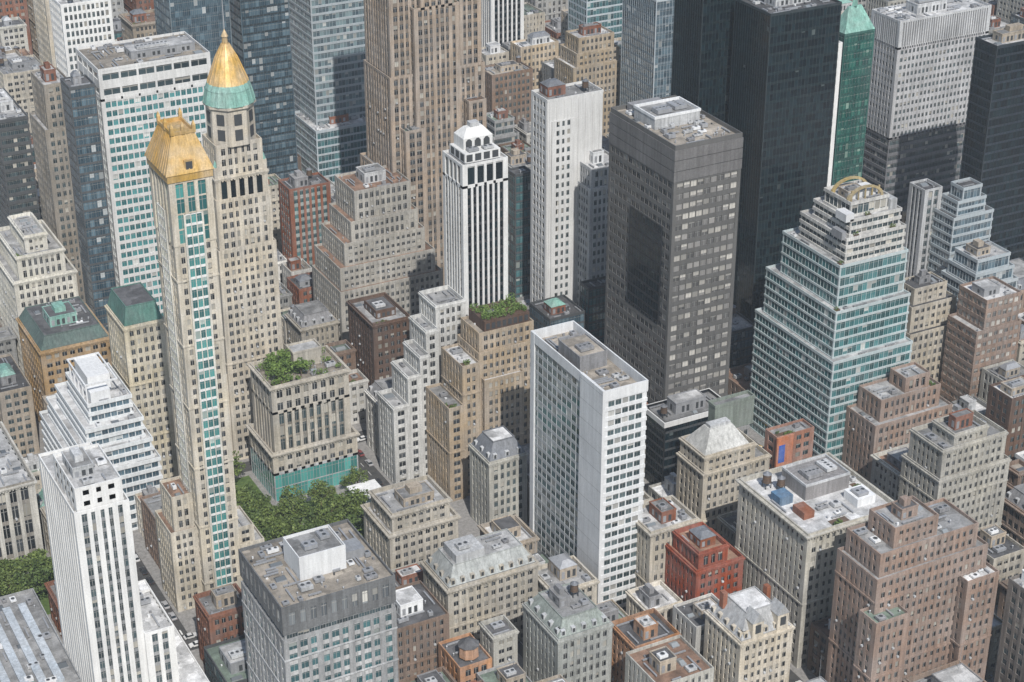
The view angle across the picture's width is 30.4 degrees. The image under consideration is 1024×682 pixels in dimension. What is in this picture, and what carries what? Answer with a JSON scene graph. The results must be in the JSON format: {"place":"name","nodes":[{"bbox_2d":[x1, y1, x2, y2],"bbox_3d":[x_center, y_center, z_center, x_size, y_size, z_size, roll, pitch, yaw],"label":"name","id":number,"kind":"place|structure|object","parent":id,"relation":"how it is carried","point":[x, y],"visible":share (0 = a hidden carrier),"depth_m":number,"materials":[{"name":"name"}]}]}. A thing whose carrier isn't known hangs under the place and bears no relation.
{"place":"outdoors","nodes":[
{"label":"outdoors","id":0,"kind":"place"},
{"bbox_2d":[0,475,351,614],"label":"lawn","id":1,"kind":"structure","parent":0,"point":[42,595],"depth_m":683.05,"materials":[{"name":"green plant"}]},
{"bbox_2d":[13,558,53,593],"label":"park tree","id":2,"kind":"object","parent":1,"relation":"on","point":[38,573],"visible":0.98,"depth_m":623.20,"materials":[{"name":"green plant"}]},
{"bbox_2d":[23,430,802,681],"bbox_3d":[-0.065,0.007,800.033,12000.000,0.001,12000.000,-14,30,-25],"label":"ground","id":3,"kind":"structure","parent":0,"point":[373,472],"depth_m":644.01,"materials":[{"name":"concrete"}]},
{"bbox_2d":[0,16,28,51],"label":"limestone building","id":4,"kind":"structure","parent":3,"relation":"on","point":[13,31],"depth_m":1009.03,"materials":[{"name":"beige stone"}]},
{"bbox_2d":[0,0,32,54],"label":"brick walkup building","id":5,"kind":"structure","parent":3,"relation":"on","point":[13,8],"depth_m":1059.56,"materials":[{"name":"brown brick"}]},
{"bbox_2d":[0,353,39,456],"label":"beige corner building","id":6,"kind":"structure","parent":3,"relation":"on","point":[17,416],"depth_m":707.27,"materials":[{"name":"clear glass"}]},
{"bbox_2d":[0,45,39,132],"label":"cream stone building","id":7,"kind":"structure","parent":3,"relation":"on","point":[15,78],"depth_m":950.29,"materials":[{"name":"beige stone"}]},
{"bbox_2d":[0,81,40,226],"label":"dark office block","id":8,"kind":"structure","parent":3,"relation":"on","point":[18,191],"depth_m":796.49,"materials":[{"name":"grey glass"}]},
{"bbox_2d":[0,421,43,572],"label":"columned white building","id":9,"kind":"structure","parent":3,"relation":"on","point":[20,532],"depth_m":639.30,"materials":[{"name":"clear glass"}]},
{"bbox_2d":[0,212,78,374],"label":"white ornate stepped tower","id":10,"kind":"structure","parent":3,"relation":"on","point":[37,267],"depth_m":752.83,"materials":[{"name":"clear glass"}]},
{"bbox_2d":[0,588,81,681],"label":"grey roof hall","id":11,"kind":"structure","parent":3,"relation":"on","point":[32,648],"depth_m":589.45,"materials":[{"name":"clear glass"}]},
{"bbox_2d":[33,0,55,66],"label":"cream stone tower","id":12,"kind":"structure","parent":3,"relation":"on","point":[44,32],"depth_m":846.62,"materials":[{"name":"beige stone"}]},
{"bbox_2d":[29,61,85,302],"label":"brown stone tower","id":13,"kind":"structure","parent":3,"relation":"on","point":[49,135],"depth_m":765.70,"materials":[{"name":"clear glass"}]},
{"bbox_2d":[15,296,111,427],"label":"office building","id":14,"kind":"structure","parent":3,"relation":"on","point":[54,335],"depth_m":715.34,"materials":[{"name":"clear glass"}]},
{"bbox_2d":[49,0,114,76],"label":"white lattice tower","id":15,"kind":"structure","parent":3,"relation":"on","point":[78,23],"depth_m":816.20,"materials":[{"name":"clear glass"}]},
{"bbox_2d":[60,70,116,332],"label":"dark glass office tower","id":16,"kind":"structure","parent":3,"relation":"on","point":[79,99],"depth_m":729.21,"materials":[{"name":"glass"}]},
{"bbox_2d":[38,439,148,681],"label":"white striped office tower","id":17,"kind":"structure","parent":3,"relation":"on","point":[88,514],"depth_m":546.21,"materials":[{"name":"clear glass"}]},
{"bbox_2d":[39,352,162,530],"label":"white terraced office building","id":18,"kind":"structure","parent":3,"relation":"on","point":[91,401],"depth_m":660.96,"materials":[{"name":"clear glass"}]},
{"bbox_2d":[118,8,156,39],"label":"beige brick building","id":19,"kind":"structure","parent":3,"relation":"on","point":[138,23],"depth_m":996.42,"materials":[{"name":"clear glass"}]},
{"bbox_2d":[104,282,178,479],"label":"green roof apartment tower","id":20,"kind":"structure","parent":3,"relation":"on","point":[137,339],"depth_m":673.63,"materials":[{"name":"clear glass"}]},
{"bbox_2d":[75,31,210,316],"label":"white frame office tower","id":21,"kind":"structure","parent":3,"relation":"on","point":[140,82],"depth_m":739.28,"materials":[{"name":"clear glass"}]},
{"bbox_2d":[140,492,161,569],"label":"brown brick building","id":22,"kind":"structure","parent":3,"relation":"on","point":[150,504],"depth_m":648.40,"materials":[{"name":"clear glass"}]},
{"bbox_2d":[139,588,179,681],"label":"white office wing","id":23,"kind":"structure","parent":3,"relation":"on","point":[160,645],"depth_m":562.95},
{"bbox_2d":[138,579,209,681],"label":"long white roof hall","id":24,"kind":"structure","parent":3,"relation":"on","point":[190,669],"depth_m":577.87,"materials":[{"name":"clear glass"}]},
{"bbox_2d":[154,0,232,64],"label":"blue glass tower","id":25,"kind":"structure","parent":3,"relation":"on","point":[200,22],"depth_m":816.45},
{"bbox_2d":[144,107,264,611],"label":"gold roof apartment tower","id":26,"kind":"structure","parent":3,"relation":"on","point":[206,529],"depth_m":591.57,"materials":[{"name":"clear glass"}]},
{"bbox_2d":[193,583,244,663],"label":"brick walkup building","id":27,"kind":"structure","parent":3,"relation":"on","point":[219,614],"depth_m":587.79,"materials":[{"name":"brown brick"}]},
{"bbox_2d":[203,635,248,681],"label":"building","id":28,"kind":"structure","parent":3,"relation":"on","point":[225,660],"depth_m":573.38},
{"bbox_2d":[202,2,282,459],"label":"copper cone roof tower","id":29,"kind":"structure","parent":3,"relation":"on","point":[246,248],"depth_m":674.48,"materials":[{"name":"beige stone"}]},
{"bbox_2d":[229,0,297,178],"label":"dark blue glass tower","id":30,"kind":"structure","parent":3,"relation":"on","point":[261,37],"depth_m":854.03,"materials":[{"name":"glass"}]},
{"bbox_2d":[268,173,281,253],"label":"cream stone building","id":31,"kind":"structure","parent":3,"relation":"on","point":[273,188],"depth_m":866.10,"materials":[{"name":"beige stone"}]},
{"bbox_2d":[286,272,313,304],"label":"red brick row building","id":32,"kind":"structure","parent":3,"relation":"on","point":[300,287],"depth_m":798.90,"materials":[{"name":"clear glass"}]},
{"bbox_2d":[245,338,359,501],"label":"columned bank building","id":33,"kind":"structure","parent":3,"relation":"on","point":[304,433],"depth_m":682.99,"materials":[{"name":"beige stone"}]},
{"bbox_2d":[255,345,340,384],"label":"roof garden planting","id":34,"kind":"object","parent":33,"relation":"on","point":[280,366],"visible":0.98,"depth_m":674.78,"materials":[{"name":"green plant"}]},
{"bbox_2d":[278,167,330,266],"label":"apartment building","id":35,"kind":"structure","parent":3,"relation":"on","point":[304,200],"depth_m":818.36,"materials":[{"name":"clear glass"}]},
{"bbox_2d":[284,300,339,345],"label":"cream stone building","id":36,"kind":"structure","parent":3,"relation":"on","point":[318,321],"depth_m":767.81,"materials":[{"name":"beige stone"}]},
{"bbox_2d":[238,519,398,681],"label":"grey arcade office building","id":37,"kind":"structure","parent":3,"relation":"on","point":[318,604],"depth_m":528.23,"materials":[{"name":"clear glass"}]},
{"bbox_2d":[289,0,365,125],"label":"teal glass office tower","id":38,"kind":"structure","parent":3,"relation":"on","point":[328,46],"depth_m":883.00,"materials":[{"name":"glass"}]},
{"bbox_2d":[295,110,366,183],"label":"teal glass office block","id":39,"kind":"structure","parent":3,"relation":"on","point":[337,144],"depth_m":892.51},
{"bbox_2d":[349,368,368,424],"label":"white stone building","id":40,"kind":"structure","parent":3,"relation":"on","point":[358,381],"depth_m":733.59,"materials":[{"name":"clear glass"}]},
{"bbox_2d":[312,163,442,341],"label":"grey ziggurat office building","id":41,"kind":"structure","parent":3,"relation":"on","point":[373,235],"depth_m":769.91,"materials":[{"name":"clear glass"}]},
{"bbox_2d":[364,376,391,458],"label":"white stone building","id":42,"kind":"structure","parent":3,"relation":"on","point":[371,402],"depth_m":709.77,"materials":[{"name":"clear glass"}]},
{"bbox_2d":[346,292,410,387],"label":"dark brick building","id":43,"kind":"structure","parent":3,"relation":"on","point":[379,331],"depth_m":726.96,"materials":[{"name":"brown brick"}]},
{"bbox_2d":[360,474,460,569],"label":"renaissance stone building","id":44,"kind":"structure","parent":3,"relation":"on","point":[410,521],"depth_m":623.29,"materials":[{"name":"beige stone"}]},
{"bbox_2d":[376,285,466,483],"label":"white stepped building","id":45,"kind":"structure","parent":3,"relation":"on","point":[434,325],"depth_m":686.16,"materials":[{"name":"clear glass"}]},
{"bbox_2d":[393,580,449,679],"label":"brown brick building","id":46,"kind":"structure","parent":3,"relation":"on","point":[422,613],"depth_m":583.44,"materials":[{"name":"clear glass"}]},
{"bbox_2d":[360,0,486,285],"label":"beige setback skyscraper","id":47,"kind":"structure","parent":3,"relation":"on","point":[424,77],"depth_m":769.80,"materials":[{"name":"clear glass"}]},
{"bbox_2d":[438,632,491,681],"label":"orange brick pavilion","id":48,"kind":"structure","parent":3,"relation":"on","point":[466,657],"depth_m":575.02,"materials":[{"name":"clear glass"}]},
{"bbox_2d":[442,119,507,315],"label":"white striped crown tower","id":49,"kind":"structure","parent":3,"relation":"on","point":[475,186],"depth_m":673.47,"materials":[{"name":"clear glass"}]},
{"bbox_2d":[426,308,533,501],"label":"beige stepped apartment building","id":50,"kind":"structure","parent":3,"relation":"on","point":[485,384],"depth_m":676.32,"materials":[{"name":"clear glass"}]},
{"bbox_2d":[469,293,528,331],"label":"rooftop hedge garden","id":51,"kind":"object","parent":50,"relation":"on","point":[510,311],"visible":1,"depth_m":671.71,"materials":[{"name":"green plant"}]},
{"bbox_2d":[420,528,541,642],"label":"grey mansard stone block","id":52,"kind":"structure","parent":3,"relation":"on","point":[470,582],"depth_m":596.42,"materials":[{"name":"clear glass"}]},
{"bbox_2d":[468,425,528,524],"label":"slate mansard building","id":53,"kind":"structure","parent":3,"relation":"on","point":[498,470],"depth_m":659.66,"materials":[{"name":"grey stone"}]},
{"bbox_2d":[478,614,518,667],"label":"limestone building","id":54,"kind":"structure","parent":3,"relation":"on","point":[499,639],"depth_m":581.10,"materials":[{"name":"beige stone"}]},
{"bbox_2d":[481,0,523,46],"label":"white fin tower","id":55,"kind":"structure","parent":3,"relation":"on","point":[502,21],"depth_m":972.93,"materials":[{"name":"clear glass"}]},
{"bbox_2d":[486,107,518,145],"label":"grey band office building","id":56,"kind":"structure","parent":3,"relation":"on","point":[500,125],"depth_m":930.27,"materials":[{"name":"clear glass"}]},
{"bbox_2d":[476,661,531,681],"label":"grey band office building","id":57,"kind":"structure","parent":3,"relation":"on","point":[512,671],"depth_m":570.46,"materials":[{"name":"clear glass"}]},
{"bbox_2d":[477,514,539,553],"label":"beige brick building","id":58,"kind":"structure","parent":3,"relation":"on","point":[521,531],"depth_m":635.49,"materials":[{"name":"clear glass"}]},
{"bbox_2d":[485,55,532,124],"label":"brown brick block","id":59,"kind":"structure","parent":3,"relation":"on","point":[509,85],"depth_m":942.47,"materials":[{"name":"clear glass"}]},
{"bbox_2d":[508,165,530,297],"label":"narrow teal tower","id":60,"kind":"structure","parent":3,"relation":"on","point":[519,199],"depth_m":776.09,"materials":[{"name":"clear glass"}]},
{"bbox_2d":[510,31,558,89],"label":"tan office block","id":61,"kind":"structure","parent":3,"relation":"on","point":[534,50],"depth_m":957.31,"materials":[{"name":"beige stone"}]},
{"bbox_2d":[529,294,584,329],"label":"glass building","id":62,"kind":"structure","parent":3,"relation":"on","point":[551,311],"depth_m":751.85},
{"bbox_2d":[530,78,603,302],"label":"skyscraper","id":63,"kind":"structure","parent":3,"relation":"on","point":[566,128],"depth_m":742.35,"materials":[{"name":"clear glass"}]},
{"bbox_2d":[521,581,613,681],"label":"grey mansard building","id":64,"kind":"structure","parent":3,"relation":"on","point":[567,631],"depth_m":573.92,"materials":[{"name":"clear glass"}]},
{"bbox_2d":[538,552,599,603],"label":"cream stone building","id":65,"kind":"structure","parent":3,"relation":"on","point":[563,568],"depth_m":605.56,"materials":[{"name":"beige stone"}]},
{"bbox_2d":[554,22,620,137],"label":"beige stepped tower","id":66,"kind":"structure","parent":3,"relation":"on","point":[590,52],"depth_m":917.71,"materials":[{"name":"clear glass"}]},
{"bbox_2d":[529,320,648,611],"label":"white slab office tower","id":67,"kind":"structure","parent":3,"relation":"on","point":[588,401],"depth_m":607.86,"materials":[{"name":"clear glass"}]},
{"bbox_2d":[576,148,608,305],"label":"white grey office tower","id":68,"kind":"structure","parent":3,"relation":"on","point":[592,208],"depth_m":747.31,"materials":[{"name":"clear glass"}]},
{"bbox_2d":[579,276,605,343],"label":"teal glass annex","id":69,"kind":"object","parent":3,"relation":"on","point":[592,298],"visible":0.38,"depth_m":755.49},
{"bbox_2d":[568,0,621,37],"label":"teal office tower","id":70,"kind":"structure","parent":3,"relation":"on","point":[607,14],"depth_m":972.84,"materials":[{"name":"clear glass"}]},
{"bbox_2d":[611,608,681,681],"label":"orange brick building","id":71,"kind":"structure","parent":3,"relation":"on","point":[641,629],"depth_m":581.52,"materials":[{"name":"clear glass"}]},
{"bbox_2d":[620,0,674,104],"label":"blue grey glass tower","id":72,"kind":"structure","parent":3,"relation":"on","point":[646,48],"depth_m":892.54,"materials":[{"name":"glass"}]},
{"bbox_2d":[625,580,682,624],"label":"cream stone building","id":73,"kind":"structure","parent":3,"relation":"on","point":[661,597],"depth_m":601.22,"materials":[{"name":"beige stone"}]},
{"bbox_2d":[635,495,701,587],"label":"ornate beige building","id":74,"kind":"structure","parent":3,"relation":"on","point":[664,517],"depth_m":610.89,"materials":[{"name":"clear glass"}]},
{"bbox_2d":[625,634,713,681],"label":"limestone building","id":75,"kind":"structure","parent":3,"relation":"on","point":[678,658],"depth_m":563.91,"materials":[{"name":"brown"}]},
{"bbox_2d":[604,95,742,403],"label":"bronze office tower","id":76,"kind":"structure","parent":3,"relation":"on","point":[675,168],"depth_m":680.13,"materials":[{"name":"grey glass"}]},
{"bbox_2d":[644,388,720,484],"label":"dark glass podium building","id":77,"kind":"structure","parent":3,"relation":"on","point":[671,419],"depth_m":685.99,"materials":[{"name":"glass"}]},
{"bbox_2d":[672,592,718,655],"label":"white stone building","id":78,"kind":"structure","parent":3,"relation":"on","point":[688,620],"depth_m":588.00,"materials":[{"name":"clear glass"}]},
{"bbox_2d":[671,0,734,123],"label":"black glass slab tower","id":79,"kind":"structure","parent":3,"relation":"on","point":[702,51],"depth_m":741.72,"materials":[{"name":"glass"}]},
{"bbox_2d":[664,521,745,601],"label":"red brick building","id":80,"kind":"structure","parent":3,"relation":"on","point":[702,558],"depth_m":601.54,"materials":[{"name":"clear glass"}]},
{"bbox_2d":[676,390,771,531],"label":"hipped roof stone building","id":81,"kind":"structure","parent":3,"relation":"on","point":[718,453],"depth_m":639.36,"materials":[{"name":"beige stone"}]},
{"bbox_2d":[728,363,751,394],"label":"building","id":82,"kind":"structure","parent":3,"relation":"on","point":[739,379],"depth_m":743.15,"materials":[{"name":"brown brick"}]},
{"bbox_2d":[729,304,754,367],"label":"glass office building","id":83,"kind":"structure","parent":3,"relation":"on","point":[742,339],"depth_m":758.02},
{"bbox_2d":[703,583,795,681],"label":"gabled limestone building","id":84,"kind":"structure","parent":3,"relation":"on","point":[748,633],"depth_m":568.65,"materials":[{"name":"beige stone"}]},
{"bbox_2d":[728,0,841,322],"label":"black glass office tower","id":85,"kind":"structure","parent":3,"relation":"on","point":[783,76],"depth_m":736.48,"materials":[{"name":"glass"}]},
{"bbox_2d":[764,418,814,468],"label":"red billboard building","id":86,"kind":"structure","parent":3,"relation":"on","point":[788,443],"depth_m":661.89,"materials":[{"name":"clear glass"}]},
{"bbox_2d":[734,452,893,667],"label":"stone palazzo block","id":87,"kind":"structure","parent":3,"relation":"on","point":[796,520],"depth_m":593.52,"materials":[{"name":"beige stone"}]},
{"bbox_2d":[807,616,830,678],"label":"building","id":88,"kind":"structure","parent":3,"relation":"on","point":[818,642],"depth_m":590.22,"materials":[{"name":"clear glass"}]},
{"bbox_2d":[749,176,912,460],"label":"teal glass setback tower","id":89,"kind":"structure","parent":3,"relation":"on","point":[830,325],"depth_m":683.19,"materials":[{"name":"green glass"}]},
{"bbox_2d":[831,0,874,185],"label":"green glass pyramid tower","id":90,"kind":"structure","parent":3,"relation":"on","point":[857,33],"depth_m":818.12,"materials":[{"name":"glass"}]},
{"bbox_2d":[870,443,908,500],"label":"limestone building","id":91,"kind":"structure","parent":3,"relation":"on","point":[885,471],"depth_m":663.18,"materials":[{"name":"grey stone"}]},
{"bbox_2d":[842,361,952,481],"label":"brown stepped apartment building","id":92,"kind":"structure","parent":3,"relation":"on","point":[893,408],"depth_m":682.30,"materials":[{"name":"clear glass"}]},
{"bbox_2d":[825,479,999,681],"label":"brown brick apartment tower","id":93,"kind":"structure","parent":3,"relation":"on","point":[915,586],"depth_m":554.85,"materials":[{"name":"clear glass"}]},
{"bbox_2d":[903,178,942,277],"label":"grey fin office tower","id":94,"kind":"structure","parent":3,"relation":"on","point":[924,197],"depth_m":775.96,"materials":[{"name":"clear glass"}]},
{"bbox_2d":[862,0,991,220],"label":"concrete grid office tower","id":95,"kind":"structure","parent":3,"relation":"on","point":[922,64],"depth_m":843.20,"materials":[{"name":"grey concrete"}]},
{"bbox_2d":[904,269,956,382],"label":"beige setback block","id":96,"kind":"structure","parent":3,"relation":"on","point":[932,301],"depth_m":734.02,"materials":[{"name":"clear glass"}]},
{"bbox_2d":[902,648,986,681],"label":"tan brick building","id":97,"kind":"structure","parent":3,"relation":"on","point":[959,670],"depth_m":557.43,"materials":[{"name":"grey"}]},
{"bbox_2d":[898,408,1011,527],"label":"cream stepped building","id":98,"kind":"structure","parent":3,"relation":"on","point":[960,459],"depth_m":624.74,"materials":[{"name":"beige stone"}]},
{"bbox_2d":[927,177,993,276],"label":"blue glass stepped tower","id":99,"kind":"structure","parent":3,"relation":"on","point":[963,215],"depth_m":770.24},
{"bbox_2d":[941,238,1018,312],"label":"blue glass terraced building","id":100,"kind":"structure","parent":3,"relation":"on","point":[976,259],"depth_m":753.67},
{"bbox_2d":[940,276,1021,401],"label":"brown brick apartment stack","id":101,"kind":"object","parent":3,"relation":"on","point":[983,325],"visible":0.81,"depth_m":725.31,"materials":[{"name":"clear glass"}]},
{"bbox_2d":[959,22,1023,259],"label":"dark glass slab tower","id":102,"kind":"structure","parent":3,"relation":"on","point":[992,160],"depth_m":775.64,"materials":[{"name":"glass"}]},
{"bbox_2d":[984,614,1002,680],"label":"building","id":103,"kind":"structure","parent":3,"relation":"on","point":[993,647],"depth_m":587.91,"materials":[{"name":"stone"}]},
{"bbox_2d":[977,514,1023,604],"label":"cream stone building","id":104,"kind":"structure","parent":3,"relation":"on","point":[1005,555],"depth_m":624.92,"materials":[{"name":"beige stone"}]},
{"bbox_2d":[978,359,1023,403],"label":"limestone building","id":105,"kind":"structure","parent":3,"relation":"on","point":[1000,371],"depth_m":722.89,"materials":[{"name":"grey stone"}]},
{"bbox_2d":[985,358,1023,460],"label":"dark brown brick block","id":106,"kind":"structure","parent":3,"relation":"on","point":[1005,406],"depth_m":669.25,"materials":[{"name":"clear glass"}]},
{"bbox_2d":[994,569,1023,681],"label":"dark grey brick building","id":107,"kind":"structure","parent":3,"relation":"on","point":[1010,663],"depth_m":561.17,"materials":[{"name":"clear glass"}]},
{"bbox_2d":[1001,483,1023,568],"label":"tan brick building","id":108,"kind":"structure","parent":3,"relation":"on","point":[1012,522],"depth_m":644.35,"materials":[{"name":"brown brick"}]},
{"bbox_2d":[13,416,997,681],"bbox_3d":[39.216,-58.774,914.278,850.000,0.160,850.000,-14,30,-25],"label":"pavement","id":109,"kind":"structure","parent":0,"point":[467,526],"depth_m":669.02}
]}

